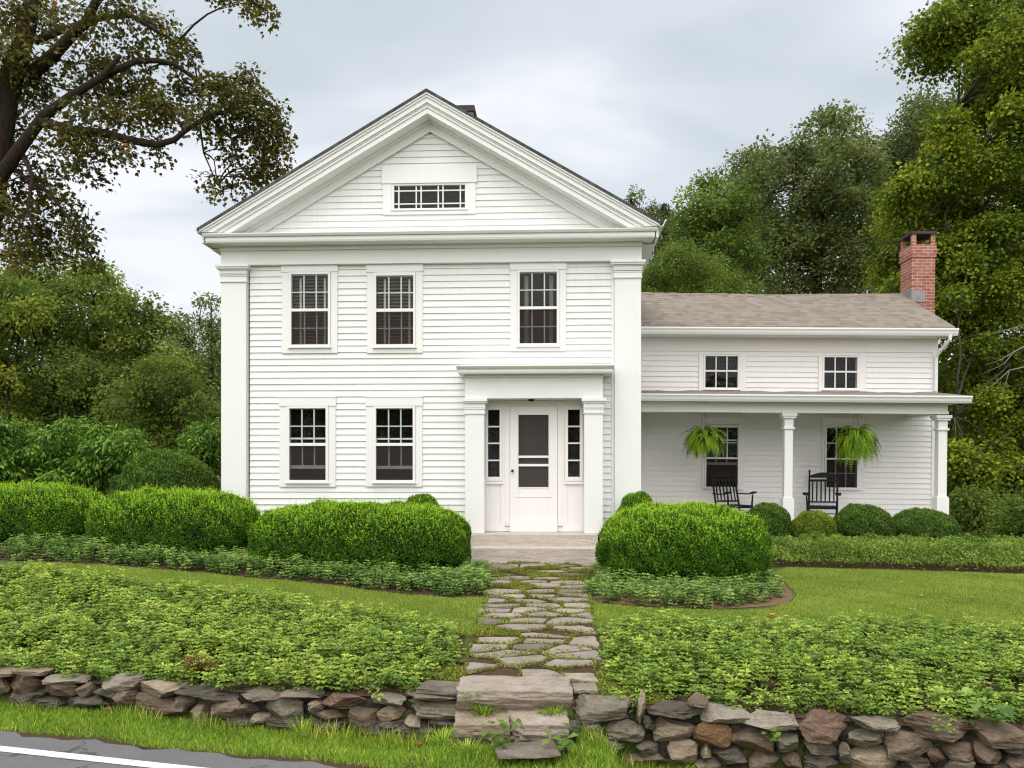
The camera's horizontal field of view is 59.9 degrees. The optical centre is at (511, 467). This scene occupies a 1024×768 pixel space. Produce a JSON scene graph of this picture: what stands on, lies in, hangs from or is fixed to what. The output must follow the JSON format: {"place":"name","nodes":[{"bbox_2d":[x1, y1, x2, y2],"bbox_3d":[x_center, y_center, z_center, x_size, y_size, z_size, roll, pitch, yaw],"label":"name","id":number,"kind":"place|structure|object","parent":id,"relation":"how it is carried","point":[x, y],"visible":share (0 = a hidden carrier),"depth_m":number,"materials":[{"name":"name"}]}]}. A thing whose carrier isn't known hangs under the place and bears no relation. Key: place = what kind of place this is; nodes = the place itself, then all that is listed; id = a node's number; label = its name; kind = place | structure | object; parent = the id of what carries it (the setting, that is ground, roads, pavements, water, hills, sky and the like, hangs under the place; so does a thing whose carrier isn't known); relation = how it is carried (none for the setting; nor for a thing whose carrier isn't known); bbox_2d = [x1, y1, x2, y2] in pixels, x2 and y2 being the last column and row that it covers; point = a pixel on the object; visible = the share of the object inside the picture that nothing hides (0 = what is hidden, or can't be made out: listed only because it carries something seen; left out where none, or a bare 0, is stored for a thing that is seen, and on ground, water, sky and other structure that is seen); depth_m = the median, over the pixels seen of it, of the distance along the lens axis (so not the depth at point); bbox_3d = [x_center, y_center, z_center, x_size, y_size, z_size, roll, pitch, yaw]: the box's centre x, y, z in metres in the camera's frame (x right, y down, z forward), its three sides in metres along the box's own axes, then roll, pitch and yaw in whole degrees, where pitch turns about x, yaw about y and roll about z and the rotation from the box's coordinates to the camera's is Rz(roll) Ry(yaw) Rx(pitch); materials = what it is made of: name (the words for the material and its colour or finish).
{"place":"outdoors","nodes":[
{"label":"outdoors","id":0,"kind":"place"},
{"bbox_2d":[0,731,335,767],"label":"road","id":1,"kind":"structure","parent":0,"point":[96,747],"depth_m":6.47,"materials":[{"name":"grey asphalt"}]},
{"bbox_2d":[0,746,204,767],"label":"road marking","id":2,"kind":"object","parent":1,"relation":"on","point":[85,757],"visible":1,"depth_m":6.43,"materials":[{"name":"paint"}]},
{"bbox_2d":[0,725,428,767],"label":"road shoulder","id":3,"kind":"object","parent":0,"point":[249,756],"visible":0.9,"depth_m":6.63},
{"bbox_2d":[0,695,722,767],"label":"verge grass","id":4,"kind":"structure","parent":0,"point":[361,753],"depth_m":6.92,"materials":[{"name":"green plant"}]},
{"bbox_2d":[494,740,560,758],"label":"stone slab","id":5,"kind":"structure","parent":4,"relation":"on","point":[529,750],"depth_m":6.33,"materials":[{"name":"grey stone"}]},
{"bbox_2d":[0,467,1023,767],"bbox_3d":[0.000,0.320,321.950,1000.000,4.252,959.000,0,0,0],"label":"lawn ground","id":6,"kind":"structure","parent":0,"point":[630,747],"depth_m":7.39,"materials":[{"name":"plant"}]},
{"bbox_2d":[0,253,67,482],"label":"tree","id":7,"kind":"object","parent":6,"relation":"on","point":[17,311],"visible":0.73,"depth_m":28.50,"materials":[{"name":"green plant"}]},
{"bbox_2d":[0,479,106,542],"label":"boxwood hedge","id":8,"kind":"object","parent":6,"relation":"on","point":[41,507],"visible":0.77,"depth_m":14.17,"materials":[{"name":"green plant"}]},
{"bbox_2d":[0,413,156,496],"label":"viburnum shrub","id":9,"kind":"object","parent":6,"relation":"on","point":[90,468],"visible":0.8,"depth_m":17.80,"materials":[{"name":"green plant"}]},
{"bbox_2d":[4,398,154,481],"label":"woods","id":10,"kind":"object","parent":6,"relation":"on","point":[30,478],"depth_m":38.37,"materials":[{"name":"green plant"}]},
{"bbox_2d":[9,349,152,479],"bbox_3d":[-14.626,-1.312,29.909,5.066,5.226,6.168,0,0,-25],"label":"tree","id":11,"kind":"object","parent":6,"relation":"on","point":[77,384],"visible":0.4,"depth_m":28.60,"materials":[{"name":"green plant"}]},
{"bbox_2d":[0,245,192,498],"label":"tree","id":12,"kind":"object","parent":6,"relation":"on","point":[119,318],"visible":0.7,"depth_m":31.09,"materials":[{"name":"green plant"}]},
{"bbox_2d":[0,0,297,286],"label":"maple tree","id":13,"kind":"object","parent":6,"relation":"on","point":[19,72],"visible":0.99,"depth_m":20.80,"materials":[{"name":"green plant"}]},
{"bbox_2d":[84,331,220,478],"bbox_3d":[-10.658,-1.535,27.062,4.618,5.665,6.567,0,0,-15],"label":"tree","id":14,"kind":"object","parent":6,"relation":"on","point":[165,426],"visible":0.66,"depth_m":25.75,"materials":[{"name":"green plant"}]},
{"bbox_2d":[105,446,220,498],"bbox_3d":[-6.639,0.455,17.204,2.289,1.751,2.179,0,0,0],"label":"yew shrub","id":15,"kind":"object","parent":6,"relation":"on","point":[164,469],"visible":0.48,"depth_m":16.64,"materials":[{"name":"green plant"}]},
{"bbox_2d":[156,305,209,373],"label":"sapling tree","id":16,"kind":"object","parent":6,"relation":"on","point":[188,326],"visible":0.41,"depth_m":37.41,"materials":[{"name":"green plant"}]},
{"bbox_2d":[169,414,220,478],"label":"viburnum shrub","id":17,"kind":"object","parent":6,"relation":"on","point":[203,441],"visible":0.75,"depth_m":18.44,"materials":[{"name":"green plant"}]},
{"bbox_2d":[172,344,220,416],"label":"tree","id":18,"kind":"object","parent":6,"relation":"on","point":[217,377],"visible":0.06,"depth_m":38.82,"materials":[{"name":"green plant"}]},
{"bbox_2d":[188,291,220,467],"bbox_3d":[-12.043,-2.959,35.923,1.990,8.512,3.578,0,0,-26],"label":"sapling tree","id":19,"kind":"object","parent":6,"relation":"on","point":[212,335],"visible":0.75,"depth_m":35.61,"materials":[{"name":"green plant"}]},
{"bbox_2d":[0,663,456,740],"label":"dry stone wall","id":20,"kind":"structure","parent":6,"relation":"on","point":[367,713],"depth_m":7.46,"materials":[{"name":"stone"}]},
{"bbox_2d":[365,685,382,700],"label":"weed","id":21,"kind":"object","parent":20,"relation":"on","point":[379,696],"visible":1,"depth_m":7.14,"materials":[{"name":"green plant"}]},
{"bbox_2d":[0,559,466,696],"bbox_3d":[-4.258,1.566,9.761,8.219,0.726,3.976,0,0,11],"label":"ground cover","id":22,"kind":"object","parent":6,"relation":"on","point":[25,623],"visible":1,"depth_m":8.83,"materials":[{"name":"green plant"}]},
{"bbox_2d":[177,653,213,673],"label":"dried plant","id":23,"kind":"object","parent":22,"relation":"on","point":[196,665],"visible":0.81,"depth_m":7.75,"materials":[{"name":"brown plant"}]},
{"bbox_2d":[201,660,218,671],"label":"dried plant","id":24,"kind":"object","parent":22,"relation":"on","point":[214,666],"visible":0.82,"depth_m":7.76,"materials":[{"name":"brown plant"}]},
{"bbox_2d":[0,542,491,596],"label":"planting bed","id":25,"kind":"object","parent":6,"relation":"on","point":[414,590],"visible":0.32,"depth_m":12.67,"materials":[{"name":"soil"}]},
{"bbox_2d":[84,482,261,556],"bbox_3d":[-5.383,0.817,14.227,2.704,1.168,1.749,0,0,0],"label":"boxwood hedge","id":26,"kind":"object","parent":25,"relation":"on","point":[210,519],"visible":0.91,"depth_m":13.60,"materials":[{"name":"green plant"}]},
{"bbox_2d":[0,529,498,595],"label":"ground cover","id":27,"kind":"object","parent":25,"relation":"on","point":[479,574],"visible":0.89,"depth_m":12.74,"materials":[{"name":"green plant"}]},
{"bbox_2d":[247,495,471,572],"bbox_3d":[-2.294,0.988,13.545,3.361,1.147,1.756,0,0,0],"label":"boxwood hedge","id":28,"kind":"object","parent":25,"relation":"on","point":[400,533],"visible":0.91,"depth_m":12.90,"materials":[{"name":"green plant"}]},
{"bbox_2d":[27,560,491,635],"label":"lawn grass","id":29,"kind":"structure","parent":6,"relation":"on","point":[434,605],"depth_m":11.39,"materials":[{"name":"green plant"}]},
{"bbox_2d":[285,715,314,735],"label":"grass tuft","id":30,"kind":"object","parent":6,"relation":"on","point":[302,730],"visible":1,"depth_m":7.04,"materials":[{"name":"green plant"}]},
{"bbox_2d":[405,493,441,508],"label":"boxwood shrub","id":31,"kind":"object","parent":6,"relation":"on","point":[425,498],"visible":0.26,"depth_m":15.18,"materials":[{"name":"green plant"}]},
{"bbox_2d":[416,680,458,696],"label":"stone slab","id":32,"kind":"structure","parent":6,"relation":"on","point":[437,687],"depth_m":7.17,"materials":[{"name":"grey stone"}]},
{"bbox_2d":[427,726,453,745],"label":"grass tuft","id":33,"kind":"object","parent":6,"relation":"on","point":[438,737],"visible":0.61,"depth_m":6.82,"materials":[{"name":"green plant"}]},
{"bbox_2d":[453,738,488,756],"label":"grass tuft","id":34,"kind":"object","parent":6,"relation":"on","point":[466,743],"visible":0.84,"depth_m":6.55,"materials":[{"name":"green plant"}]},
{"bbox_2d":[10,351,947,480],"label":"woods","id":35,"kind":"object","parent":6,"relation":"on","point":[56,391],"visible":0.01,"depth_m":53.11,"materials":[{"name":"green plant"}]},
{"bbox_2d":[453,710,510,744],"bbox_3d":[-0.234,2.055,6.882,0.451,0.257,0.462,0,0,0],"label":"stone step","id":36,"kind":"object","parent":6,"relation":"on","point":[466,724],"visible":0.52,"depth_m":6.69,"materials":[{"name":"grey stone"}]},
{"bbox_2d":[465,701,503,716],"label":"grass tuft","id":37,"kind":"object","parent":36,"relation":"on","point":[484,711],"visible":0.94,"depth_m":6.93,"materials":[{"name":"green plant"}]},
{"bbox_2d":[455,676,572,710],"bbox_3d":[0.020,1.862,7.244,0.960,0.219,0.552,0,0,0],"label":"stone step","id":38,"kind":"object","parent":36,"relation":"on","point":[525,693],"visible":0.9,"depth_m":7.03,"materials":[{"name":"grey stone"}]},
{"bbox_2d":[460,690,480,700],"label":"weed","id":39,"kind":"object","parent":38,"relation":"on","point":[463,696],"visible":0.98,"depth_m":6.96,"materials":[{"name":"green plant"}]},
{"bbox_2d":[480,718,521,753],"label":"weed","id":40,"kind":"object","parent":6,"relation":"on","point":[499,741],"visible":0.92,"depth_m":6.49,"materials":[{"name":"green plant"}]},
{"bbox_2d":[398,561,668,704],"bbox_3d":[0.252,1.709,11.158,2.243,0.348,8.348,0,0,1],"label":"moss","id":41,"kind":"object","parent":6,"relation":"on","point":[655,699],"visible":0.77,"depth_m":9.29,"materials":[{"name":"green plant"}]},
{"bbox_2d":[470,532,597,563],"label":"entrance steps","id":42,"kind":"structure","parent":6,"relation":"on","point":[547,547],"depth_m":15.01,"materials":[{"name":"stone"}]},
{"bbox_2d":[507,709,569,743],"bbox_3d":[0.198,2.040,6.871,0.491,0.254,0.523,0,0,0],"label":"stone step","id":43,"kind":"object","parent":6,"relation":"on","point":[534,725],"visible":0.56,"depth_m":6.70,"materials":[{"name":"grey stone"}]},
{"bbox_2d":[536,704,574,716],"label":"grass tuft","id":44,"kind":"object","parent":43,"relation":"on","point":[552,710],"visible":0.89,"depth_m":6.95,"materials":[{"name":"green plant"}]},
{"bbox_2d":[542,723,580,755],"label":"weed","id":45,"kind":"object","parent":6,"relation":"on","point":[567,743],"visible":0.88,"depth_m":6.36,"materials":[{"name":"green plant"}]},
{"bbox_2d":[568,720,576,742],"bbox_3d":[0.437,2.037,6.741,0.102,0.203,0.166,0,0,0],"label":"upright stone","id":46,"kind":"object","parent":6,"relation":"on","point":[572,724],"visible":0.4,"depth_m":6.68,"materials":[{"name":"stone"}]},
{"bbox_2d":[193,88,972,556],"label":"clapboard house","id":47,"kind":"structure","parent":6,"relation":"on","point":[447,302],"depth_m":16.05,"materials":[{"name":"white paint"}]},
{"bbox_2d":[278,396,335,486],"bbox_3d":[-3.695,-0.470,16.149,1.053,1.636,0.245,0,0,3],"label":"window","id":48,"kind":"structure","parent":47,"relation":"in","point":[286,403],"depth_m":16.07,"materials":[{"name":"white paint"}]},
{"bbox_2d":[281,265,337,353],"bbox_3d":[-3.658,-2.878,16.147,1.045,1.622,0.245,0,0,3],"label":"window","id":49,"kind":"structure","parent":47,"relation":"in","point":[288,271],"depth_m":16.09,"materials":[{"name":"white paint"}]},
{"bbox_2d":[365,396,422,486],"bbox_3d":[-2.118,-0.470,16.070,1.047,1.627,0.245,0,0,3],"label":"window","id":50,"kind":"structure","parent":47,"relation":"in","point":[372,403],"depth_m":15.99,"materials":[{"name":"white paint"}]},
{"bbox_2d":[366,264,422,352],"bbox_3d":[-2.106,-2.868,16.069,1.036,1.615,0.245,0,0,3],"label":"window","id":51,"kind":"structure","parent":47,"relation":"in","point":[374,271],"depth_m":16.01,"materials":[{"name":"white paint"}]},
{"bbox_2d":[382,164,476,214],"bbox_3d":[-1.481,-4.988,16.043,1.719,0.875,0.215,0,0,3],"label":"gable window","id":52,"kind":"structure","parent":47,"relation":"in","point":[393,177],"depth_m":15.96,"materials":[{"name":"white paint"}]},
{"bbox_2d":[510,406,556,522],"bbox_3d":[0.387,-0.052,15.923,0.848,2.100,0.115,0,0,3],"label":"door","id":53,"kind":"structure","parent":47,"relation":"in","point":[533,429],"depth_m":15.95,"materials":[{"name":"paint"}]},
{"bbox_2d":[510,262,566,350],"bbox_3d":[0.471,-2.874,15.941,1.022,1.586,0.245,0,0,3],"label":"window","id":54,"kind":"structure","parent":47,"relation":"in","point":[559,268],"depth_m":15.86,"materials":[{"name":"white paint"}]},
{"bbox_2d":[557,406,557,522],"bbox_3d":[0.399,-0.058,16.167,1.148,2.288,0.040,0,0,3],"label":"inner door","id":55,"kind":"structure","parent":47,"relation":"in","point":[557,406],"depth_m":16.13,"materials":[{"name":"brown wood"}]},
{"bbox_2d":[677,413,727,459],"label":"hanging fern","id":56,"kind":"object","parent":47,"relation":"hanging from","point":[705,441],"visible":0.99,"depth_m":17.80,"materials":[{"name":"green plant"}]},
{"bbox_2d":[698,353,745,390],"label":"window","id":57,"kind":"structure","parent":47,"relation":"in","point":[741,357],"depth_m":19.26,"materials":[{"name":"paint"}]},
{"bbox_2d":[702,417,745,489],"bbox_3d":[4.584,-0.305,19.333,0.947,1.576,0.245,1,0,1],"label":"window","id":58,"kind":"structure","parent":47,"relation":"in","point":[739,423],"depth_m":19.24,"materials":[{"name":"paint"}]},
{"bbox_2d":[710,469,756,512],"bbox_3d":[4.612,0.623,18.602,0.759,1.197,0.980,0,0,-20],"label":"rocking chair","id":59,"kind":"object","parent":47,"relation":"on","point":[725,474],"visible":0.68,"depth_m":18.81,"materials":[{"name":"black paint"}]},
{"bbox_2d":[802,470,840,513],"bbox_3d":[6.484,0.640,18.556,0.759,1.197,0.980,0,0,22],"label":"rocking chair","id":60,"kind":"object","parent":47,"relation":"on","point":[821,475],"visible":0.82,"depth_m":18.77,"materials":[{"name":"black paint"}]},
{"bbox_2d":[818,354,865,391],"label":"window","id":61,"kind":"structure","parent":47,"relation":"in","point":[860,359],"depth_m":19.19,"materials":[{"name":"paint"}]},
{"bbox_2d":[822,417,864,490],"bbox_3d":[7.148,-0.289,19.269,0.911,1.581,0.245,1,0,1],"label":"window","id":62,"kind":"structure","parent":47,"relation":"in","point":[827,422],"depth_m":19.18,"materials":[{"name":"paint"}]},
{"bbox_2d":[826,415,881,471],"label":"hanging fern","id":63,"kind":"object","parent":47,"relation":"hanging from","point":[854,443],"visible":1,"depth_m":17.67,"materials":[{"name":"green plant"}]},
{"bbox_2d":[572,683,597,696],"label":"stone slab","id":64,"kind":"structure","parent":6,"relation":"on","point":[584,688],"depth_m":7.23,"materials":[{"name":"grey stone"}]},
{"bbox_2d":[615,491,652,514],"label":"boxwood shrub","id":65,"kind":"object","parent":6,"relation":"on","point":[629,500],"visible":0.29,"depth_m":15.16,"materials":[{"name":"green plant"}]},
{"bbox_2d":[624,184,658,249],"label":"birch tree","id":66,"kind":"object","parent":6,"relation":"on","point":[633,194],"visible":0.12,"depth_m":43.16,"materials":[{"name":"green plant"}]},
{"bbox_2d":[640,198,685,292],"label":"pine tree","id":67,"kind":"object","parent":6,"relation":"on","point":[663,213],"visible":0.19,"depth_m":43.19,"materials":[{"name":"green plant"}]},
{"bbox_2d":[590,575,792,608],"bbox_3d":[2.401,1.648,12.141,2.688,0.074,3.083,0,0,12],"label":"planting bed","id":68,"kind":"object","parent":6,"relation":"on","point":[787,597],"visible":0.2,"depth_m":11.10,"materials":[{"name":"brown soil"}]},
{"bbox_2d":[582,561,785,608],"bbox_3d":[2.370,1.533,12.281,2.764,0.417,3.565,0,0,8],"label":"ground cover","id":69,"kind":"object","parent":68,"relation":"on","point":[607,577],"visible":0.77,"depth_m":11.35,"materials":[{"name":"green plant"}]},
{"bbox_2d":[595,498,772,583],"bbox_3d":[2.468,1.036,12.948,2.529,1.200,2.173,0,0,0],"label":"boxwood hedge","id":70,"kind":"object","parent":68,"relation":"on","point":[684,539],"visible":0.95,"depth_m":12.15,"materials":[{"name":"green plant"}]},
{"bbox_2d":[641,235,766,294],"bbox_3d":[5.149,-2.589,25.982,4.438,8.608,3.797,0,0,0],"label":"locust tree","id":71,"kind":"object","parent":6,"relation":"on","point":[665,271],"visible":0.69,"depth_m":25.22,"materials":[{"name":"green plant"}]},
{"bbox_2d":[652,164,779,294],"bbox_3d":[7.136,-4.704,30.951,4.624,12.836,6.992,0,0,0],"label":"ash tree","id":72,"kind":"object","parent":6,"relation":"on","point":[704,223],"visible":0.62,"depth_m":29.37,"materials":[{"name":"green plant"}]},
{"bbox_2d":[713,141,791,294],"bbox_3d":[10.702,-6.411,39.894,4.795,16.221,6.610,0,0,0],"label":"oak tree","id":73,"kind":"object","parent":6,"relation":"on","point":[734,157],"visible":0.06,"depth_m":38.18,"materials":[{"name":"green plant"}]},
{"bbox_2d":[572,690,1023,767],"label":"dry stone wall","id":74,"kind":"structure","parent":6,"relation":"on","point":[725,735],"depth_m":6.64,"materials":[{"name":"stone"}]},
{"bbox_2d":[761,727,781,741],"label":"weed","id":75,"kind":"object","parent":74,"relation":"attached to","point":[775,734],"visible":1,"depth_m":6.56,"materials":[{"name":"green plant"}]},
{"bbox_2d":[932,717,952,732],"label":"weed","id":76,"kind":"object","parent":74,"relation":"on","point":[939,721],"visible":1,"depth_m":6.34,"materials":[{"name":"green plant"}]},
{"bbox_2d":[967,699,1016,722],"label":"vine","id":77,"kind":"object","parent":74,"relation":"on","point":[1006,712],"visible":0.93,"depth_m":6.37,"materials":[{"name":"green plant"}]},
{"bbox_2d":[585,567,1023,632],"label":"lawn grass","id":78,"kind":"structure","parent":6,"relation":"on","point":[902,583],"depth_m":11.17,"materials":[{"name":"green plant"}]},
{"bbox_2d":[596,606,1023,731],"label":"ground cover","id":79,"kind":"object","parent":6,"relation":"on","point":[898,672],"visible":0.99,"depth_m":7.69,"materials":[{"name":"green plant"}]},
{"bbox_2d":[929,685,975,701],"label":"vine","id":80,"kind":"object","parent":79,"relation":"on","point":[965,689],"visible":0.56,"depth_m":6.82,"materials":[{"name":"green plant"}]},
{"bbox_2d":[726,98,896,294],"bbox_3d":[12.284,-6.974,35.888,8.137,17.357,8.753,0,0,0],"label":"oak tree","id":81,"kind":"object","parent":6,"relation":"on","point":[840,197],"visible":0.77,"depth_m":33.84,"materials":[{"name":"green plant"}]},
{"bbox_2d":[832,502,896,556],"bbox_3d":[6.394,1.127,16.206,1.156,0.997,1.090,0,0,0],"label":"boxwood shrub","id":82,"kind":"object","parent":6,"relation":"on","point":[858,519],"visible":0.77,"depth_m":15.87,"materials":[{"name":"green plant"}]},
{"bbox_2d":[765,556,1023,572],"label":"planting bed","id":83,"kind":"object","parent":6,"relation":"on","point":[936,567],"visible":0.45,"depth_m":14.57,"materials":[{"name":"soil"}]},
{"bbox_2d":[747,502,794,553],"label":"boxwood shrub","id":84,"kind":"object","parent":83,"relation":"on","point":[776,518],"visible":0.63,"depth_m":15.91,"materials":[{"name":"green plant"}]},
{"bbox_2d":[791,509,836,556],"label":"boxwood shrub","id":85,"kind":"object","parent":83,"relation":"on","point":[821,521],"visible":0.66,"depth_m":15.86,"materials":[{"name":"green plant"}]},
{"bbox_2d":[770,530,1023,572],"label":"shrubs","id":86,"kind":"object","parent":83,"relation":"on","point":[973,547],"visible":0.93,"depth_m":14.41,"materials":[{"name":"green plant"}]},
{"bbox_2d":[986,535,1023,558],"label":"woodland shrub","id":87,"kind":"object","parent":83,"relation":"on","point":[1015,537],"visible":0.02,"depth_m":15.39,"materials":[{"name":"green plant"}]},
{"bbox_2d":[856,84,988,292],"bbox_3d":[19.128,-8.417,41.066,6.523,20.208,9.137,0,0,16],"label":"oak tree","id":88,"kind":"object","parent":6,"relation":"on","point":[906,143],"visible":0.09,"depth_m":38.95,"materials":[{"name":"green plant"}]},
{"bbox_2d":[893,506,961,554],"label":"boxwood shrub","id":89,"kind":"object","parent":6,"relation":"on","point":[915,521],"visible":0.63,"depth_m":15.82,"materials":[{"name":"green plant"}]},
{"bbox_2d":[857,0,1023,511],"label":"maple tree","id":90,"kind":"object","parent":6,"relation":"on","point":[979,267],"visible":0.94,"depth_m":24.69,"materials":[{"name":"green plant"}]},
{"bbox_2d":[938,348,1023,507],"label":"woods","id":91,"kind":"object","parent":6,"relation":"on","point":[941,376],"visible":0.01,"depth_m":31.07,"materials":[{"name":"green plant"}]},
{"bbox_2d":[948,482,1016,540],"bbox_3d":[10.178,1.285,19.538,1.933,1.951,2.709,0,0,24],"label":"woodland shrub","id":92,"kind":"object","parent":6,"relation":"on","point":[970,518],"visible":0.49,"depth_m":19.07,"materials":[{"name":"green plant"}]},
{"bbox_2d":[959,484,1023,522],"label":"woodland shrub","id":93,"kind":"object","parent":6,"relation":"on","point":[1017,497],"visible":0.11,"depth_m":20.42,"materials":[{"name":"green plant"}]},
{"bbox_2d":[980,497,1023,538],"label":"woodland shrub","id":94,"kind":"object","parent":6,"relation":"on","point":[1011,528],"visible":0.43,"depth_m":17.06,"materials":[{"name":"green plant"}]},
{"bbox_2d":[0,0,1023,444],"label":"sky","id":95,"kind":"structure","parent":0,"point":[649,95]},
{"bbox_2d":[462,563,601,686],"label":"path","id":96,"kind":"structure","parent":0,"point":[582,673],"depth_m":9.34,"materials":[{"name":"stone"},{"name":"moss"},{"name":"soil"}]}
]}

